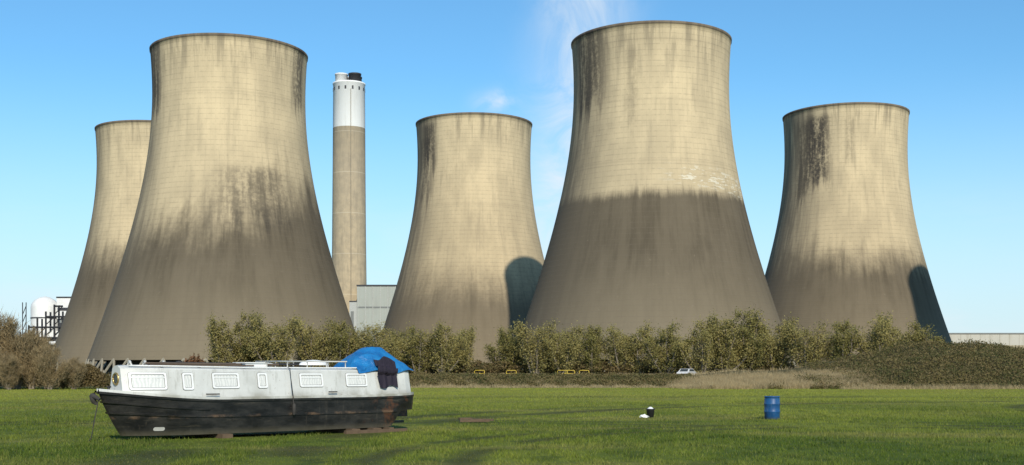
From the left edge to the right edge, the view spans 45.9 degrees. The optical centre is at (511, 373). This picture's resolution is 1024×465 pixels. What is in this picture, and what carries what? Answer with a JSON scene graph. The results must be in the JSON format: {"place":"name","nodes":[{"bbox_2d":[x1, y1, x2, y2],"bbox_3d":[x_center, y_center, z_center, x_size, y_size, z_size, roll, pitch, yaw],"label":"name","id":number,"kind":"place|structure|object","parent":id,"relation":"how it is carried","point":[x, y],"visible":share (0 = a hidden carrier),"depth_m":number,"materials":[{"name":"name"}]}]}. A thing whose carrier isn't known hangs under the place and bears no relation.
{"place":"outdoors","nodes":[
{"label":"outdoors","id":0,"kind":"place"},
{"bbox_2d":[0,377,1023,464],"bbox_3d":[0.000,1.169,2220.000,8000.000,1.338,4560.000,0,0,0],"label":"ground","id":1,"kind":"structure","parent":0,"point":[453,461],"depth_m":36.20,"materials":[{"name":"green plant"}]},
{"bbox_2d":[0,304,19,355],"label":"bare shrub","id":2,"kind":"object","parent":1,"relation":"on","point":[3,336],"visible":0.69,"depth_m":141.14,"materials":[{"name":"brown plant"}]},
{"bbox_2d":[0,351,25,389],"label":"bare shrub","id":3,"kind":"object","parent":1,"relation":"on","point":[10,369],"visible":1,"depth_m":136.62,"materials":[{"name":"brown plant"}]},
{"bbox_2d":[4,323,52,388],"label":"bare shrub","id":4,"kind":"object","parent":1,"relation":"on","point":[30,376],"visible":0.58,"depth_m":140.22,"materials":[{"name":"brown plant"}]},
{"bbox_2d":[0,311,59,388],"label":"bare shrub","id":5,"kind":"object","parent":1,"relation":"on","point":[10,326],"visible":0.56,"depth_m":140.78,"materials":[{"name":"brown plant"}]},
{"bbox_2d":[22,296,57,370],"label":"limestone silo","id":6,"kind":"object","parent":1,"relation":"on","point":[40,306],"visible":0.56,"depth_m":614.07,"materials":[{"name":"white paint"}]},
{"bbox_2d":[19,305,64,347],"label":"steel gantry","id":7,"kind":"object","parent":1,"relation":"on","point":[53,334],"visible":0.16,"depth_m":596.87,"materials":[{"name":"white metal"}]},
{"bbox_2d":[29,343,77,388],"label":"bare shrub","id":8,"kind":"object","parent":1,"relation":"on","point":[45,367],"visible":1,"depth_m":138.43,"materials":[{"name":"brown plant"}]},
{"bbox_2d":[56,297,70,322],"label":"process building","id":9,"kind":"structure","parent":1,"relation":"on","point":[64,301],"depth_m":617.00,"materials":[{"name":"white paint"}]},
{"bbox_2d":[57,356,90,388],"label":"bare shrub","id":10,"kind":"object","parent":1,"relation":"on","point":[75,376],"visible":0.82,"depth_m":140.66,"materials":[{"name":"brown plant"}]},
{"bbox_2d":[55,363,109,388],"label":"dark shrub","id":11,"kind":"object","parent":1,"relation":"on","point":[98,377],"visible":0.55,"depth_m":142.15,"materials":[{"name":"brown plant"}]},
{"bbox_2d":[53,120,150,372],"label":"cooling tower","id":12,"kind":"structure","parent":1,"relation":"on","point":[122,146],"depth_m":534.97,"materials":[{"name":"concrete"}]},
{"bbox_2d":[0,366,294,387],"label":"hedge","id":13,"kind":"object","parent":1,"relation":"on","point":[108,375],"visible":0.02,"depth_m":149.07,"materials":[{"name":"green plant"}]},
{"bbox_2d":[184,353,203,361],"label":"red shrub","id":14,"kind":"object","parent":1,"relation":"on","point":[196,359],"visible":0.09,"depth_m":146.60,"materials":[{"name":"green plant"}]},
{"bbox_2d":[85,33,356,373],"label":"cooling tower","id":15,"kind":"structure","parent":1,"relation":"on","point":[227,224],"depth_m":398.43,"materials":[{"name":"concrete"}]},
{"bbox_2d":[200,309,251,362],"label":"willow tree","id":16,"kind":"object","parent":1,"relation":"on","point":[220,353],"visible":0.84,"depth_m":176.88,"materials":[{"name":"green plant"}]},
{"bbox_2d":[225,308,270,361],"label":"willow tree","id":17,"kind":"object","parent":1,"relation":"on","point":[247,331],"visible":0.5,"depth_m":179.51,"materials":[{"name":"green plant"}]},
{"bbox_2d":[89,347,413,440],"bbox_3d":[-7.349,0.493,35.634,2.300,2.706,11.222,0,0,45],"label":"narrowboat","id":18,"kind":"object","parent":1,"relation":"on","point":[364,390],"visible":1,"depth_m":34.68,"materials":[{"name":"paint"}]},
{"bbox_2d":[128,372,366,389],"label":"window frames","id":19,"kind":"structure","parent":18,"relation":"in","point":[129,374],"depth_m":33.98,"materials":[{"name":"white metal"}]},
{"bbox_2d":[131,375,364,387],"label":"window panes","id":20,"kind":"structure","parent":18,"relation":"in","point":[136,382],"depth_m":33.89,"materials":[{"name":"white glass"}]},
{"bbox_2d":[235,310,308,366],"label":"willow tree","id":21,"kind":"object","parent":1,"relation":"on","point":[273,353],"visible":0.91,"depth_m":176.60,"materials":[{"name":"green plant"}]},
{"bbox_2d":[292,334,325,366],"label":"willow tree","id":22,"kind":"object","parent":1,"relation":"on","point":[297,358],"visible":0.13,"depth_m":190.60,"materials":[{"name":"green plant"}]},
{"bbox_2d":[289,314,349,366],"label":"willow tree","id":23,"kind":"object","parent":1,"relation":"on","point":[318,349],"visible":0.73,"depth_m":181.44,"materials":[{"name":"green plant"}]},
{"bbox_2d":[326,319,359,366],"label":"willow tree","id":24,"kind":"object","parent":1,"relation":"on","point":[339,338],"visible":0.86,"depth_m":179.83,"materials":[{"name":"green plant"}]},
{"bbox_2d":[332,72,366,310],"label":"power station chimney","id":25,"kind":"object","parent":1,"relation":"on","point":[349,217],"visible":0.84,"depth_m":798.36,"materials":[{"name":"paint"}]},
{"bbox_2d":[331,323,380,355],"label":"willow tree","id":26,"kind":"object","parent":1,"relation":"on","point":[357,346],"visible":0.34,"depth_m":180.40,"materials":[{"name":"green plant"}]},
{"bbox_2d":[349,285,395,341],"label":"turbine hall","id":27,"kind":"structure","parent":1,"relation":"on","point":[371,305],"depth_m":776.00,"materials":[{"name":"metal"}]},
{"bbox_2d":[359,321,415,359],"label":"willow tree","id":28,"kind":"object","parent":1,"relation":"on","point":[389,344],"visible":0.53,"depth_m":177.50,"materials":[{"name":"green plant"}]},
{"bbox_2d":[387,328,428,370],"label":"willow tree","id":29,"kind":"object","parent":1,"relation":"on","point":[401,334],"visible":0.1,"depth_m":191.65,"materials":[{"name":"green plant"}]},
{"bbox_2d":[395,321,437,372],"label":"willow tree","id":30,"kind":"object","parent":1,"relation":"on","point":[414,356],"visible":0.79,"depth_m":180.54,"materials":[{"name":"green plant"}]},
{"bbox_2d":[422,318,468,372],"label":"willow tree","id":31,"kind":"object","parent":1,"relation":"on","point":[441,361],"visible":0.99,"depth_m":178.47,"materials":[{"name":"green plant"}]},
{"bbox_2d":[427,326,474,373],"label":"willow tree","id":32,"kind":"object","parent":1,"relation":"on","point":[458,339],"visible":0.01,"depth_m":193.58,"materials":[{"name":"green plant"}]},
{"bbox_2d":[442,322,479,373],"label":"willow tree","id":33,"kind":"object","parent":1,"relation":"on","point":[467,337],"visible":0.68,"depth_m":182.27,"materials":[{"name":"green plant"}]},
{"bbox_2d":[382,112,543,373],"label":"cooling tower","id":34,"kind":"structure","parent":1,"relation":"on","point":[473,255],"depth_m":519.50,"materials":[{"name":"concrete"}]},
{"bbox_2d":[458,418,493,421],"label":"scrap planks","id":35,"kind":"object","parent":1,"relation":"on","point":[471,420],"visible":1,"depth_m":44.34,"materials":[{"name":"brown wood"}]},
{"bbox_2d":[200,357,795,373],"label":"understory shrubs","id":36,"kind":"object","parent":1,"relation":"on","point":[494,367],"visible":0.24,"depth_m":181.92,"materials":[{"name":"green plant"}]},
{"bbox_2d":[478,329,520,362],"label":"willow tree","id":37,"kind":"object","parent":1,"relation":"on","point":[491,354],"visible":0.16,"depth_m":192.93,"materials":[{"name":"green plant"}]},
{"bbox_2d":[494,322,524,372],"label":"willow tree","id":38,"kind":"object","parent":1,"relation":"on","point":[509,353],"visible":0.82,"depth_m":182.79,"materials":[{"name":"green plant"}]},
{"bbox_2d":[507,313,564,373],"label":"willow tree","id":39,"kind":"object","parent":1,"relation":"on","point":[530,349],"visible":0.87,"depth_m":179.21,"materials":[{"name":"green plant"}]},
{"bbox_2d":[410,375,673,387],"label":"dry grass clump","id":40,"kind":"object","parent":1,"relation":"on","point":[493,385],"visible":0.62,"depth_m":154.12,"materials":[{"name":"beige plant"}]},
{"bbox_2d":[409,371,691,385],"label":"hedge","id":41,"kind":"object","parent":1,"relation":"on","point":[581,378],"visible":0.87,"depth_m":158.46,"materials":[{"name":"green plant"}]},
{"bbox_2d":[539,320,586,372],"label":"willow tree","id":42,"kind":"object","parent":1,"relation":"on","point":[570,349],"visible":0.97,"depth_m":179.10,"materials":[{"name":"green plant"}]},
{"bbox_2d":[554,327,602,362],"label":"willow tree","id":43,"kind":"object","parent":1,"relation":"on","point":[579,354],"visible":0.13,"depth_m":190.31,"materials":[{"name":"green plant"}]},
{"bbox_2d":[575,323,605,373],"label":"willow tree","id":44,"kind":"object","parent":1,"relation":"on","point":[591,352],"visible":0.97,"depth_m":181.75,"materials":[{"name":"green plant"}]},
{"bbox_2d":[599,322,641,373],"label":"willow tree","id":45,"kind":"object","parent":1,"relation":"on","point":[614,353],"visible":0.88,"depth_m":181.97,"materials":[{"name":"green plant"}]},
{"bbox_2d":[606,334,646,361],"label":"willow tree","id":46,"kind":"object","parent":1,"relation":"on","point":[621,340],"visible":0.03,"depth_m":189.68,"materials":[{"name":"green plant"}]},
{"bbox_2d":[429,360,832,376],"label":"dry grass clump","id":47,"kind":"object","parent":1,"relation":"on","point":[728,369],"visible":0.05,"depth_m":166.97,"materials":[{"name":"beige plant"}]},
{"bbox_2d":[608,319,658,373],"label":"willow tree","id":48,"kind":"object","parent":1,"relation":"on","point":[638,363],"visible":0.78,"depth_m":181.00,"materials":[{"name":"green plant"}]},
{"bbox_2d":[646,407,654,416],"bbox_3d":[5.680,1.565,49.600,0.370,0.430,0.370,0,0,0],"label":"bucket","id":49,"kind":"object","parent":1,"relation":"on","point":[650,411],"visible":0.94,"depth_m":49.48,"materials":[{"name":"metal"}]},
{"bbox_2d":[518,20,795,373],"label":"cooling tower","id":50,"kind":"structure","parent":1,"relation":"on","point":[652,223],"depth_m":384.63,"materials":[{"name":"concrete"}]},
{"bbox_2d":[640,318,696,373],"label":"willow tree","id":51,"kind":"object","parent":1,"relation":"on","point":[665,360],"visible":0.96,"depth_m":177.45,"materials":[{"name":"green plant"}]},
{"bbox_2d":[656,335,686,363],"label":"willow tree","id":52,"kind":"object","parent":1,"relation":"on","point":[675,345],"visible":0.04,"depth_m":196.86,"materials":[{"name":"green plant"}]},
{"bbox_2d":[677,369,696,374],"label":"parked car","id":53,"kind":"object","parent":1,"relation":"on","point":[684,371],"visible":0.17,"depth_m":172.85,"materials":[{"name":"paint"}]},
{"bbox_2d":[670,314,722,373],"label":"willow tree","id":54,"kind":"object","parent":1,"relation":"on","point":[699,359],"visible":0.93,"depth_m":175.63,"materials":[{"name":"green plant"}]},
{"bbox_2d":[707,309,758,371],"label":"willow tree","id":55,"kind":"object","parent":1,"relation":"on","point":[727,359],"visible":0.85,"depth_m":177.24,"materials":[{"name":"green plant"}]},
{"bbox_2d":[717,306,770,370],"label":"willow tree","id":56,"kind":"object","parent":1,"relation":"on","point":[749,330],"visible":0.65,"depth_m":179.48,"materials":[{"name":"green plant"}]},
{"bbox_2d":[764,396,779,419],"bbox_3d":[10.240,1.335,47.600,0.628,0.930,0.628,0,0,0],"label":"plastic barrel","id":57,"kind":"object","parent":1,"relation":"on","point":[771,407],"visible":0.91,"depth_m":47.34,"materials":[{"name":"plastic"}]},
{"bbox_2d":[757,335,789,368],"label":"willow tree","id":58,"kind":"object","parent":1,"relation":"on","point":[771,355],"visible":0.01,"depth_m":191.43,"materials":[{"name":"green plant"}]},
{"bbox_2d":[754,312,802,369],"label":"willow tree","id":59,"kind":"object","parent":1,"relation":"on","point":[779,354],"visible":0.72,"depth_m":181.46,"materials":[{"name":"green plant"}]},
{"bbox_2d":[666,367,892,388],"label":"dry grass clump","id":60,"kind":"object","parent":1,"relation":"on","point":[746,380],"visible":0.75,"depth_m":146.42,"materials":[{"name":"beige plant"}]},
{"bbox_2d":[777,317,833,367],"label":"willow tree","id":61,"kind":"object","parent":1,"relation":"on","point":[816,343],"visible":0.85,"depth_m":177.62,"materials":[{"name":"green plant"}]},
{"bbox_2d":[810,332,835,361],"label":"willow tree","id":62,"kind":"object","parent":1,"relation":"on","point":[830,354],"visible":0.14,"depth_m":191.07,"materials":[{"name":"green plant"}]},
{"bbox_2d":[829,319,862,360],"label":"willow tree","id":63,"kind":"object","parent":1,"relation":"on","point":[842,345],"visible":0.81,"depth_m":176.34,"materials":[{"name":"green plant"}]},
{"bbox_2d":[690,336,1023,388],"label":"bramble bank","id":64,"kind":"structure","parent":1,"relation":"on","point":[972,363],"depth_m":147.81,"materials":[{"name":"green plant"}]},
{"bbox_2d":[765,102,951,360],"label":"cooling tower","id":65,"kind":"structure","parent":1,"relation":"on","point":[846,246],"depth_m":500.27,"materials":[{"name":"concrete"}]},
{"bbox_2d":[849,310,904,352],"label":"willow tree","id":66,"kind":"object","parent":1,"relation":"on","point":[881,333],"visible":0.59,"depth_m":175.61,"materials":[{"name":"green plant"}]},
{"bbox_2d":[862,310,919,351],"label":"willow tree","id":67,"kind":"object","parent":1,"relation":"on","point":[890,326],"visible":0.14,"depth_m":182.22,"materials":[{"name":"green plant"}]},
{"bbox_2d":[893,316,946,343],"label":"willow tree","id":68,"kind":"object","parent":1,"relation":"on","point":[924,335],"visible":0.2,"depth_m":179.33,"materials":[{"name":"green plant"}]},
{"bbox_2d":[838,383,1023,388],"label":"dry grass clump","id":69,"kind":"object","parent":1,"relation":"on","point":[936,387],"visible":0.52,"depth_m":139.24,"materials":[{"name":"beige plant"}]},
{"bbox_2d":[949,333,1023,347],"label":"warehouse","id":70,"kind":"structure","parent":1,"relation":"on","point":[1013,339],"depth_m":620.00,"materials":[{"name":"white metal"}]},
{"bbox_2d":[0,0,1023,336],"label":"sky","id":71,"kind":"structure","parent":0,"point":[68,68],"materials":[{"name":"blue"}]}
]}

